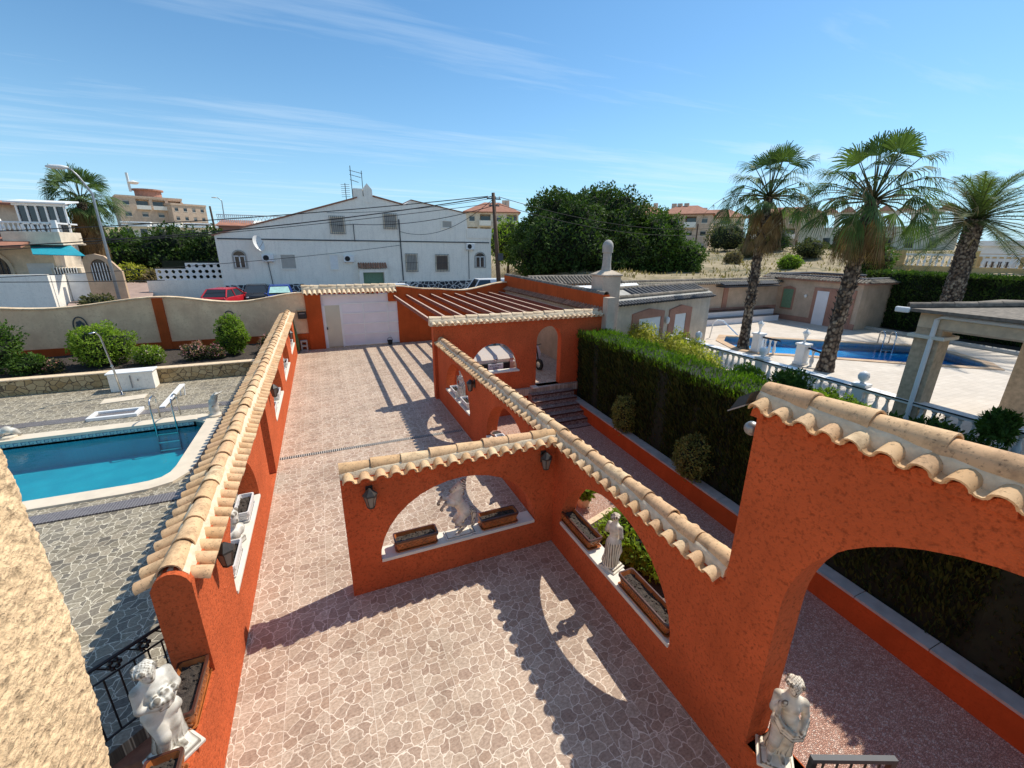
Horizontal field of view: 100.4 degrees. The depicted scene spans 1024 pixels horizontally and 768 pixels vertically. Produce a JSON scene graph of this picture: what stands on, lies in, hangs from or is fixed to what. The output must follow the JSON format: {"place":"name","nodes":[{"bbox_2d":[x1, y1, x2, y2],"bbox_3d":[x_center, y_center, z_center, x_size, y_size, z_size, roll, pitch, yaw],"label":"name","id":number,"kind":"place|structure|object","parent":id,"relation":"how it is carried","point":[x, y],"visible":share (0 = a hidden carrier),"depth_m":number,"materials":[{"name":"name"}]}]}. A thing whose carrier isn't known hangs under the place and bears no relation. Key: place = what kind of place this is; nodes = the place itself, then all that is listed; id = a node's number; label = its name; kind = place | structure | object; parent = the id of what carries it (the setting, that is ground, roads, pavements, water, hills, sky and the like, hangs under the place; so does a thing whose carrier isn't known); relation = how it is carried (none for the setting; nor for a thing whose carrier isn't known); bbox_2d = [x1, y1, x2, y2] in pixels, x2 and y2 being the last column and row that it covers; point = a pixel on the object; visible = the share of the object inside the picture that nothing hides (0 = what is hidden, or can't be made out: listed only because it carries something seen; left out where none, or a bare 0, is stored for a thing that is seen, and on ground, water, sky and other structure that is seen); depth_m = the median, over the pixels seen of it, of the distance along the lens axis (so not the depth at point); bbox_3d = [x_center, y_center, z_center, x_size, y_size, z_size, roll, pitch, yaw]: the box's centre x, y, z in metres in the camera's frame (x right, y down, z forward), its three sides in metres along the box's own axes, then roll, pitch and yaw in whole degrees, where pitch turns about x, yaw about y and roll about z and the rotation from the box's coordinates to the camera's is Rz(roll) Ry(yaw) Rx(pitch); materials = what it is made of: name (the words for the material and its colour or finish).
{"place":"outdoors","nodes":[
{"label":"outdoors","id":0,"kind":"place"},
{"bbox_2d":[68,281,152,305],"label":"side road","id":1,"kind":"structure","parent":0,"point":[138,289],"depth_m":34.10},
{"bbox_2d":[0,199,85,274],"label":"villa","id":2,"kind":"object","parent":1,"relation":"on","point":[20,214],"visible":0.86,"depth_m":29.60,"materials":[{"name":"white paint"}]},
{"bbox_2d":[36,162,134,260],"bbox_3d":[-34.328,-12.437,34.859,5.670,10.340,5.694,15,23,37],"label":"fan palm","id":3,"kind":"object","parent":1,"relation":"on","point":[82,213],"visible":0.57,"depth_m":33.72,"materials":[{"name":"green plant"}]},
{"bbox_2d":[82,254,129,300],"bbox_3d":[-28.614,-7.225,30.159,2.000,3.800,0.300,-7,19,-22],"label":"arch gateway","id":4,"kind":"object","parent":1,"relation":"on","point":[98,263],"visible":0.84,"depth_m":29.93,"materials":[{"name":"beige paint"}]},
{"bbox_2d":[96,222,150,268],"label":"street tree","id":5,"kind":"object","parent":1,"relation":"on","point":[115,246],"visible":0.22,"depth_m":41.37,"materials":[{"name":"green plant"}]},
{"bbox_2d":[118,220,199,270],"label":"street tree","id":6,"kind":"object","parent":1,"relation":"on","point":[153,252],"visible":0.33,"depth_m":41.84,"materials":[{"name":"green plant"}]},
{"bbox_2d":[147,261,223,297],"bbox_3d":[-26.416,-8.316,34.765,5.200,3.300,0.600,-7,19,-22],"label":"block fence","id":7,"kind":"object","parent":1,"relation":"on","point":[192,280],"visible":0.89,"depth_m":34.51,"materials":[{"name":"white paint"}]},
{"bbox_2d":[0,375,246,766],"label":"terrace floor","id":8,"kind":"structure","parent":0,"point":[97,562],"depth_m":7.28,"materials":[{"name":"stone"}]},
{"bbox_2d":[1,421,203,501],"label":"pool basin","id":9,"kind":"object","parent":8,"relation":"in","point":[47,471],"visible":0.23,"depth_m":11.55,"materials":[{"name":"blue tile"}]},
{"bbox_2d":[0,421,193,447],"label":"pool border band","id":10,"kind":"object","parent":9,"relation":"attached to","point":[94,435],"visible":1,"depth_m":11.75,"materials":[{"name":"blue tile"}]},
{"bbox_2d":[148,393,182,451],"bbox_3d":[-10.128,1.133,12.569,0.544,1.702,0.612,-7,19,-22],"label":"pool ladder","id":11,"kind":"object","parent":9,"relation":"on","point":[160,442],"visible":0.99,"depth_m":12.43,"materials":[{"name":"metal"}]},
{"bbox_2d":[28,490,185,525],"bbox_3d":[-10.789,2.794,7.217,9.100,0.050,0.340,-7,19,-22],"label":"drain strip","id":12,"kind":"object","parent":8,"relation":"on","point":[98,509],"depth_m":8.35,"materials":[{"name":"metal"}]},
{"bbox_2d":[0,414,222,511],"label":"pool coping","id":13,"kind":"object","parent":8,"relation":"on","point":[190,459],"visible":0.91,"depth_m":10.58,"materials":[{"name":"stone"}]},
{"bbox_2d":[85,406,144,421],"bbox_3d":[-11.967,0.905,12.886,1.200,0.100,0.640,-7,19,-22],"label":"foot bath","id":14,"kind":"object","parent":8,"relation":"on","point":[115,414],"visible":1,"depth_m":12.84,"materials":[{"name":"white paint"}]},
{"bbox_2d":[0,400,232,428],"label":"drain strip","id":15,"kind":"object","parent":8,"relation":"on","point":[66,420],"visible":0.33,"depth_m":12.62,"materials":[{"name":"concrete"}]},
{"bbox_2d":[86,625,168,742],"bbox_3d":[-4.297,3.314,4.074,0.087,1.095,2.078,10,20,26],"label":"iron railing","id":16,"kind":"object","parent":8,"relation":"on","point":[139,642],"visible":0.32,"depth_m":4.44,"materials":[{"name":"black metal"}]},
{"bbox_2d":[0,343,261,396],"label":"flower bed","id":17,"kind":"object","parent":8,"relation":"on","point":[74,376],"visible":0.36,"depth_m":16.02,"materials":[{"name":"yellow stone"}]},
{"bbox_2d":[0,319,29,374],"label":"garden shrub","id":18,"kind":"object","parent":17,"relation":"on","point":[9,342],"visible":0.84,"depth_m":15.02,"materials":[{"name":"green plant"}]},
{"bbox_2d":[1,351,53,376],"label":"garden shrub","id":19,"kind":"object","parent":17,"relation":"on","point":[24,363],"visible":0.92,"depth_m":14.90,"materials":[{"name":"green plant"}]},
{"bbox_2d":[64,319,140,367],"bbox_3d":[-15.538,-1.482,16.149,2.279,1.808,1.892,-7,19,-22],"label":"garden shrub","id":20,"kind":"object","parent":17,"relation":"on","point":[86,347],"visible":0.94,"depth_m":15.78,"materials":[{"name":"green plant"}]},
{"bbox_2d":[129,343,166,365],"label":"garden shrub","id":21,"kind":"object","parent":17,"relation":"on","point":[148,354],"visible":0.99,"depth_m":16.30,"materials":[{"name":"green plant"}]},
{"bbox_2d":[213,313,250,354],"bbox_3d":[-11.772,-2.090,17.860,1.295,1.794,1.341,14,22,36],"label":"garden shrub","id":22,"kind":"object","parent":17,"relation":"on","point":[231,337],"visible":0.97,"depth_m":17.65,"materials":[{"name":"green plant"}]},
{"bbox_2d":[111,736,151,767],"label":"cellar steps","id":23,"kind":"structure","parent":8,"relation":"in","point":[137,756],"depth_m":4.49,"materials":[{"name":"orange tile"}]},
{"bbox_2d":[104,366,159,391],"bbox_3d":[-13.518,-0.172,15.243,1.347,0.670,0.639,-7,19,-22],"label":"pump cabinet","id":24,"kind":"object","parent":8,"relation":"on","point":[138,378],"visible":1,"depth_m":15.07,"materials":[{"name":"white paint"}]},
{"bbox_2d":[225,340,730,767],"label":"patio floor","id":25,"kind":"structure","parent":0,"point":[529,657],"depth_m":5.64,"materials":[{"name":"tile"}]},
{"bbox_2d":[0,448,110,767],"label":"house corner","id":26,"kind":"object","parent":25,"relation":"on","point":[50,713],"visible":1,"depth_m":1.17,"materials":[{"name":"beige paint"}]},
{"bbox_2d":[0,292,310,356],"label":"garden wall","id":27,"kind":"structure","parent":25,"relation":"on","point":[170,322],"depth_m":18.49,"materials":[{"name":"paint"}]},
{"bbox_2d":[132,310,297,767],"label":"driveway wall","id":28,"kind":"structure","parent":25,"relation":"on","point":[202,602],"depth_m":5.05,"materials":[{"name":"orange paint"}]},
{"bbox_2d":[143,746,188,767],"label":"planter trough","id":29,"kind":"object","parent":28,"relation":"on","point":[174,758],"visible":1,"depth_m":3.42,"materials":[{"name":"ceramic"}]},
{"bbox_2d":[128,658,205,764],"bbox_3d":[-2.849,2.646,3.469,0.347,1.065,0.330,8,19,22],"label":"fruit bearer statue","id":30,"kind":"object","parent":28,"relation":"on","point":[155,701],"visible":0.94,"depth_m":3.40,"materials":[{"name":"stone"}]},
{"bbox_2d":[175,654,211,729],"bbox_3d":[-3.037,2.908,3.994,0.260,0.226,0.628,-7,19,-22],"label":"planter trough","id":31,"kind":"object","parent":28,"relation":"on","point":[194,674],"visible":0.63,"depth_m":4.03,"materials":[{"name":"ceramic"}]},
{"bbox_2d":[234,492,254,522],"bbox_3d":[-4.384,2.034,6.981,0.229,0.196,0.628,-7,19,-22],"label":"planter trough","id":32,"kind":"object","parent":28,"relation":"on","point":[244,503],"visible":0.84,"depth_m":6.97,"materials":[{"name":"ceramic"}]},
{"bbox_2d":[301,283,396,349],"bbox_3d":[-8.116,-3.421,21.821,4.470,3.338,0.976,-7,19,-22],"label":"gateway","id":33,"kind":"object","parent":25,"relation":"on","point":[312,293],"visible":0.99,"depth_m":21.04,"materials":[{"name":"paint"}]},
{"bbox_2d":[320,293,399,347],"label":"driveway gate","id":34,"kind":"structure","parent":33,"relation":"attached to","point":[356,319],"depth_m":21.87,"materials":[{"name":"white metal"}]},
{"bbox_2d":[324,305,343,346],"bbox_3d":[-8.972,-2.919,21.500,0.680,2.080,0.045,-7,19,-22],"label":"wicket door","id":35,"kind":"structure","parent":34,"relation":"in","point":[332,312],"depth_m":21.47,"materials":[{"name":"white metal"}]},
{"bbox_2d":[338,429,556,595],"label":"cross wall","id":36,"kind":"structure","parent":25,"relation":"on","point":[400,482],"depth_m":6.51,"materials":[{"name":"orange paint"}]},
{"bbox_2d":[393,524,437,552],"bbox_3d":[-1.502,2.416,6.668,0.668,0.206,0.250,-7,19,-22],"label":"planter trough","id":37,"kind":"object","parent":36,"relation":"on","point":[415,538],"visible":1,"depth_m":6.63,"materials":[{"name":"ceramic"}]},
{"bbox_2d":[437,478,476,539],"bbox_3d":[-0.870,1.973,6.812,0.638,1.005,0.239,-7,19,-22],"label":"horse statue","id":38,"kind":"object","parent":36,"relation":"on","point":[455,499],"visible":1,"depth_m":6.78,"materials":[{"name":"stone"}]},
{"bbox_2d":[477,505,518,530],"bbox_3d":[-0.237,2.261,7.196,0.668,0.206,0.250,-7,19,-22],"label":"planter trough","id":39,"kind":"object","parent":36,"relation":"on","point":[497,517],"visible":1,"depth_m":7.16,"materials":[{"name":"ceramic"}]},
{"bbox_2d":[396,281,506,342],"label":"street wall","id":40,"kind":"structure","parent":25,"relation":"on","point":[413,327],"depth_m":23.12,"materials":[{"name":"paint"}]},
{"bbox_2d":[474,343,515,369],"bbox_3d":[-1.526,-1.345,17.650,2.280,1.685,4.469,-7,20,-24],"label":"parked car","id":41,"kind":"object","parent":25,"relation":"on","point":[495,356],"visible":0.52,"depth_m":15.99,"materials":[{"name":"white metal"}]},
{"bbox_2d":[428,308,604,416],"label":"carport wall","id":42,"kind":"structure","parent":25,"relation":"on","point":[473,335],"depth_m":15.30,"materials":[{"name":"orange paint"}]},
{"bbox_2d":[393,291,564,321],"bbox_3d":[-1.620,-3.580,19.277,5.967,0.148,9.220,-7,19,-22],"label":"pergola","id":43,"kind":"object","parent":42,"relation":"attached to","point":[468,311],"visible":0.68,"depth_m":19.44,"materials":[{"name":"wood"}]},
{"bbox_2d":[434,337,730,723],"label":"arcade wall","id":44,"kind":"structure","parent":25,"relation":"on","point":[690,561],"depth_m":5.48,"materials":[{"name":"orange paint"}]},
{"bbox_2d":[561,508,601,549],"bbox_3d":[1.087,2.315,6.912,0.250,0.206,0.958,-7,19,-22],"label":"planter trough","id":45,"kind":"object","parent":44,"relation":"on","point":[585,532],"visible":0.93,"depth_m":6.78,"materials":[{"name":"ceramic"}]},
{"bbox_2d":[598,512,623,574],"bbox_3d":[1.450,2.225,6.074,0.256,0.914,0.304,-15,24,-40],"label":"draped statue","id":46,"kind":"object","parent":44,"relation":"on","point":[610,562],"visible":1,"depth_m":6.03,"materials":[{"name":"white stone"}]},
{"bbox_2d":[618,568,669,637],"bbox_3d":[1.745,2.787,5.474,0.250,0.206,0.958,-7,19,-22],"label":"planter trough","id":47,"kind":"object","parent":44,"relation":"on","point":[646,598],"visible":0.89,"depth_m":5.46,"materials":[{"name":"ceramic"}]},
{"bbox_2d":[0,0,1023,241],"label":"sky","id":48,"kind":"structure","parent":0,"point":[258,107],"materials":[{"name":"blue"}]},
{"bbox_2d":[70,225,1021,282],"bbox_3d":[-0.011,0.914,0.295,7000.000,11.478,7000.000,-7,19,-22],"label":"ground","id":49,"kind":"structure","parent":0,"point":[708,267],"depth_m":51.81,"materials":[{"name":"beige plant"}]},
{"bbox_2d":[112,194,181,226],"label":"apartment block","id":50,"kind":"structure","parent":49,"relation":"on","point":[148,209],"depth_m":124.66,"materials":[{"name":"beige paint"}]},
{"bbox_2d":[163,202,208,225],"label":"apartment block","id":51,"kind":"structure","parent":49,"relation":"on","point":[178,212],"depth_m":128.86,"materials":[{"name":"beige paint"}]},
{"bbox_2d":[171,223,221,260],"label":"street tree","id":52,"kind":"object","parent":49,"relation":"on","point":[206,250],"visible":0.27,"depth_m":41.87,"materials":[{"name":"green plant"}]},
{"bbox_2d":[463,200,520,236],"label":"apartment block","id":53,"kind":"structure","parent":49,"relation":"on","point":[482,219],"depth_m":96.40,"materials":[{"name":"beige concrete"}]},
{"bbox_2d":[491,215,518,272],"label":"spreading tree","id":54,"kind":"object","parent":49,"relation":"on","point":[503,230],"visible":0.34,"depth_m":52.19,"materials":[{"name":"green plant"}]},
{"bbox_2d":[503,180,661,276],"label":"spreading tree","id":55,"kind":"object","parent":49,"relation":"on","point":[543,245],"visible":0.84,"depth_m":44.00,"materials":[{"name":"green plant"}]},
{"bbox_2d":[636,205,688,273],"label":"spreading tree","id":56,"kind":"object","parent":49,"relation":"on","point":[665,222],"visible":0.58,"depth_m":46.86,"materials":[{"name":"green plant"}]},
{"bbox_2d":[665,238,709,272],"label":"spreading tree","id":57,"kind":"object","parent":49,"relation":"on","point":[689,258],"visible":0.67,"depth_m":47.29,"materials":[{"name":"green plant"}]},
{"bbox_2d":[668,203,715,247],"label":"apartment block","id":58,"kind":"structure","parent":49,"relation":"on","point":[694,213],"depth_m":91.31,"materials":[{"name":"beige concrete"}]},
{"bbox_2d":[701,219,753,251],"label":"field shrub","id":59,"kind":"object","parent":49,"relation":"on","point":[728,240],"visible":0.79,"depth_m":72.97,"materials":[{"name":"green plant"}]},
{"bbox_2d":[791,236,828,257],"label":"field shrub","id":60,"kind":"object","parent":49,"relation":"on","point":[813,250],"visible":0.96,"depth_m":57.78,"materials":[{"name":"green plant"}]},
{"bbox_2d":[797,203,965,249],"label":"arched building","id":61,"kind":"structure","parent":49,"relation":"on","point":[829,234],"depth_m":79.88,"materials":[{"name":"beige concrete"}]},
{"bbox_2d":[889,250,1023,274],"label":"terrace balustrade","id":62,"kind":"object","parent":49,"relation":"on","point":[980,269],"visible":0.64,"depth_m":41.47,"materials":[{"name":"white paint"}]},
{"bbox_2d":[976,241,1023,268],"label":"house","id":63,"kind":"structure","parent":49,"relation":"on","point":[989,247],"depth_m":42.83,"materials":[{"name":"white paint"}]},
{"bbox_2d":[497,415,1023,767],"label":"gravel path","id":64,"kind":"structure","parent":0,"point":[863,694],"depth_m":6.04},
{"bbox_2d":[528,388,590,428],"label":"garden steps","id":65,"kind":"structure","parent":64,"relation":"on","point":[565,417],"depth_m":15.54,"materials":[{"name":"tile"}]},
{"bbox_2d":[587,507,664,599],"bbox_3d":[2.677,3.495,8.667,1.738,0.190,3.160,-7,19,-22],"label":"edged bed","id":66,"kind":"object","parent":64,"relation":"on","point":[657,587],"visible":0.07,"depth_m":8.32,"materials":[{"name":"soil"}]},
{"bbox_2d":[593,507,659,583],"bbox_3d":[2.639,3.086,8.534,1.519,1.021,2.300,-9,20,-27],"label":"bed plant","id":67,"kind":"object","parent":66,"relation":"on","point":[634,548],"visible":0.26,"depth_m":8.12,"materials":[{"name":"green plant"}]},
{"bbox_2d":[576,395,1023,753],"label":"retaining wall","id":68,"kind":"structure","parent":64,"relation":"on","point":[989,701],"depth_m":6.70,"materials":[{"name":"paint"}]},
{"bbox_2d":[697,382,1023,767],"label":"tall arch wall","id":69,"kind":"structure","parent":64,"relation":"on","point":[826,478],"depth_m":3.21,"materials":[{"name":"orange paint"}]},
{"bbox_2d":[755,673,809,767],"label":"nymph statue","id":70,"kind":"object","parent":69,"relation":"on","point":[786,731],"visible":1,"depth_m":3.75,"materials":[{"name":"white stone"}]},
{"bbox_2d":[806,754,898,767],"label":"iron gate","id":71,"kind":"structure","parent":69,"relation":"attached to","point":[887,761],"depth_m":3.61,"materials":[{"name":"metal"}]},
{"bbox_2d":[703,318,1023,454],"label":"neighbour deck","id":72,"kind":"structure","parent":0,"point":[972,391],"depth_m":18.28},
{"bbox_2d":[590,240,715,341],"bbox_3d":[6.149,-3.907,20.983,8.980,5.900,3.812,-12,22,-35],"label":"summer kitchen","id":73,"kind":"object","parent":72,"relation":"on","point":[668,307],"visible":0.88,"depth_m":20.01,"materials":[{"name":"white paint"}]},
{"bbox_2d":[527,274,783,312],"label":"back wall","id":74,"kind":"structure","parent":72,"relation":"on","point":[730,293],"depth_m":28.98,"materials":[{"name":"paint"}]},
{"bbox_2d":[706,307,778,325],"bbox_3d":[15.153,-4.635,29.243,8.000,0.820,1.030,-7,19,-22],"label":"white bench","id":75,"kind":"object","parent":72,"relation":"on","point":[731,316],"visible":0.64,"depth_m":29.07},
{"bbox_2d":[689,140,826,349],"bbox_3d":[11.991,-6.451,21.167,5.600,9.582,5.638,11,21,29],"label":"fan palm","id":76,"kind":"object","parent":72,"relation":"on","point":[764,216],"visible":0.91,"depth_m":19.68,"materials":[{"name":"green plant"}]},
{"bbox_2d":[763,272,900,329],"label":"pool house","id":77,"kind":"structure","parent":72,"relation":"on","point":[805,297],"depth_m":28.31,"materials":[{"name":"white paint"}]},
{"bbox_2d":[668,331,1023,453],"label":"balustrade","id":78,"kind":"object","parent":72,"relation":"on","point":[862,390],"visible":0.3,"depth_m":12.82,"materials":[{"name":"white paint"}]},
{"bbox_2d":[726,337,982,366],"bbox_3d":[16.552,-1.530,21.683,10.540,0.420,4.282,5,18,13],"label":"neighbour pool basin","id":79,"kind":"object","parent":72,"relation":"in","point":[882,355],"visible":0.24,"depth_m":22.71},
{"bbox_2d":[716,335,1004,370],"bbox_3d":[16.551,-1.732,21.618,11.313,0.065,5.042,5,18,13],"label":"neighbour pool coping","id":80,"kind":"object","parent":72,"relation":"on","point":[987,364],"visible":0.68,"depth_m":20.57,"materials":[{"name":"white stone"}]},
{"bbox_2d":[755,126,979,372],"bbox_3d":[12.902,-4.522,16.073,5.516,9.053,5.880,0,18,-2],"label":"fan palm","id":81,"kind":"object","parent":72,"relation":"on","point":[861,236],"visible":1,"depth_m":15.37,"materials":[{"name":"green plant"}]},
{"bbox_2d":[864,326,1019,355],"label":"bed kerb","id":82,"kind":"structure","parent":72,"relation":"on","point":[988,348],"depth_m":22.57,"materials":[{"name":"concrete"}]},
{"bbox_2d":[877,327,1020,350],"bbox_3d":[27.240,-1.137,20.109,6.400,0.040,22.000,-7,19,-22],"label":"back bed","id":83,"kind":"object","parent":72,"relation":"on","point":[994,345],"visible":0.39,"depth_m":23.35,"materials":[{"name":"soil"}]},
{"bbox_2d":[864,169,1023,334],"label":"date palm","id":84,"kind":"object","parent":83,"relation":"on","point":[958,276],"visible":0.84,"depth_m":21.82,"materials":[{"name":"green plant"}]},
{"bbox_2d":[866,269,1023,346],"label":"tall hedge","id":85,"kind":"object","parent":83,"relation":"on","point":[916,286],"visible":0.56,"depth_m":25.59,"materials":[{"name":"green plant"}]},
{"bbox_2d":[891,300,1023,420],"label":"gazebo","id":86,"kind":"object","parent":72,"relation":"on","point":[939,324],"visible":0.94,"depth_m":11.15,"materials":[{"name":"concrete"}]},
{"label":"street","id":87,"kind":"structure","parent":0,"visible":0},
{"bbox_2d":[0,273,90,307],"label":"front wall","id":88,"kind":"structure","parent":87,"relation":"on","point":[28,291],"depth_m":27.61,"materials":[{"name":"white paint"}]},
{"bbox_2d":[45,164,120,299],"bbox_3d":[-21.929,-6.901,22.135,1.554,8.059,0.217,-7,19,-22],"label":"street lamp","id":89,"kind":"object","parent":87,"relation":"on","point":[54,166],"visible":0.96,"depth_m":22.01,"materials":[{"name":"grey metal"}]},
{"bbox_2d":[200,287,246,300],"bbox_3d":[-20.732,-6.321,31.127,2.080,1.456,3.950,-1,18,-6],"label":"parked car","id":90,"kind":"object","parent":87,"relation":"on","point":[228,293],"visible":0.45,"depth_m":29.68,"materials":[{"name":"red metal"}]},
{"bbox_2d":[211,183,491,294],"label":"white house","id":91,"kind":"structure","parent":87,"relation":"on","point":[445,259],"depth_m":37.90,"materials":[{"name":"paint"}]},
{"bbox_2d":[487,193,502,281],"bbox_3d":[-1.252,-9.705,31.778,1.287,8.372,0.438,-7,19,-22],"label":"power pole","id":92,"kind":"object","parent":87,"relation":"on","point":[498,257],"visible":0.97,"depth_m":31.44,"materials":[{"name":"brown wood"}]},
{"bbox_2d":[1,196,486,230],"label":"overhead cable","id":93,"kind":"object","parent":92,"relation":"attached to","point":[242,217],"visible":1,"depth_m":28.37,"materials":[{"name":"rubber"}]},
{"bbox_2d":[0,196,490,246],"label":"overhead cable","id":94,"kind":"object","parent":92,"relation":"attached to","point":[241,229],"visible":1,"depth_m":28.33,"materials":[{"name":"rubber"}]},
{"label":"hedge bed","id":95,"kind":"structure","parent":0,"visible":0},
{"bbox_2d":[503,273,615,359],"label":"boundary wall","id":96,"kind":"structure","parent":95,"relation":"on","point":[566,296],"depth_m":19.64,"materials":[{"name":"orange paint"}]},
{"bbox_2d":[610,392,636,433],"bbox_3d":[3.492,0.883,13.276,0.889,1.444,0.886,1,18,2],"label":"kerb bush","id":97,"kind":"object","parent":95,"relation":"on","point":[623,412],"visible":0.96,"depth_m":13.05,"materials":[{"name":"green plant"}]},
{"bbox_2d":[669,431,714,483],"bbox_3d":[4.506,1.812,10.561,1.100,1.444,1.176,-7,19,-22],"label":"kerb bush","id":98,"kind":"object","parent":95,"relation":"on","point":[691,460],"visible":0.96,"depth_m":10.31,"materials":[{"name":"green plant"}]},
{"bbox_2d":[671,337,713,358],"bbox_3d":[6.815,-0.760,16.560,2.017,2.139,2.260,-7,19,-22],"label":"bed shrub","id":99,"kind":"object","parent":95,"relation":"on","point":[694,349],"visible":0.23,"depth_m":16.20,"materials":[{"name":"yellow plant"}]},
{"bbox_2d":[765,366,817,389],"bbox_3d":[8.812,0.250,13.617,1.430,1.778,1.599,-7,19,-22],"label":"bed shrub","id":100,"kind":"object","parent":95,"relation":"on","point":[789,377],"visible":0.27,"depth_m":13.30,"materials":[{"name":"green plant"}]},
{"bbox_2d":[576,327,1023,697],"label":"conifer hedge","id":101,"kind":"object","parent":95,"relation":"on","point":[971,611],"visible":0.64,"depth_m":9.30,"materials":[{"name":"green plant"}]},
{"bbox_2d":[908,413,974,440],"bbox_3d":[10.565,1.312,10.701,1.598,1.302,1.530,-7,19,-22],"label":"shrub","id":102,"kind":"object","parent":95,"relation":"on","point":[935,422],"visible":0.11,"depth_m":10.52,"materials":[{"name":"green plant"}]},
{"bbox_2d":[972,405,1023,448],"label":"shrub","id":103,"kind":"object","parent":95,"relation":"in","point":[1005,425],"visible":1,"depth_m":9.51,"materials":[{"name":"green plant"}]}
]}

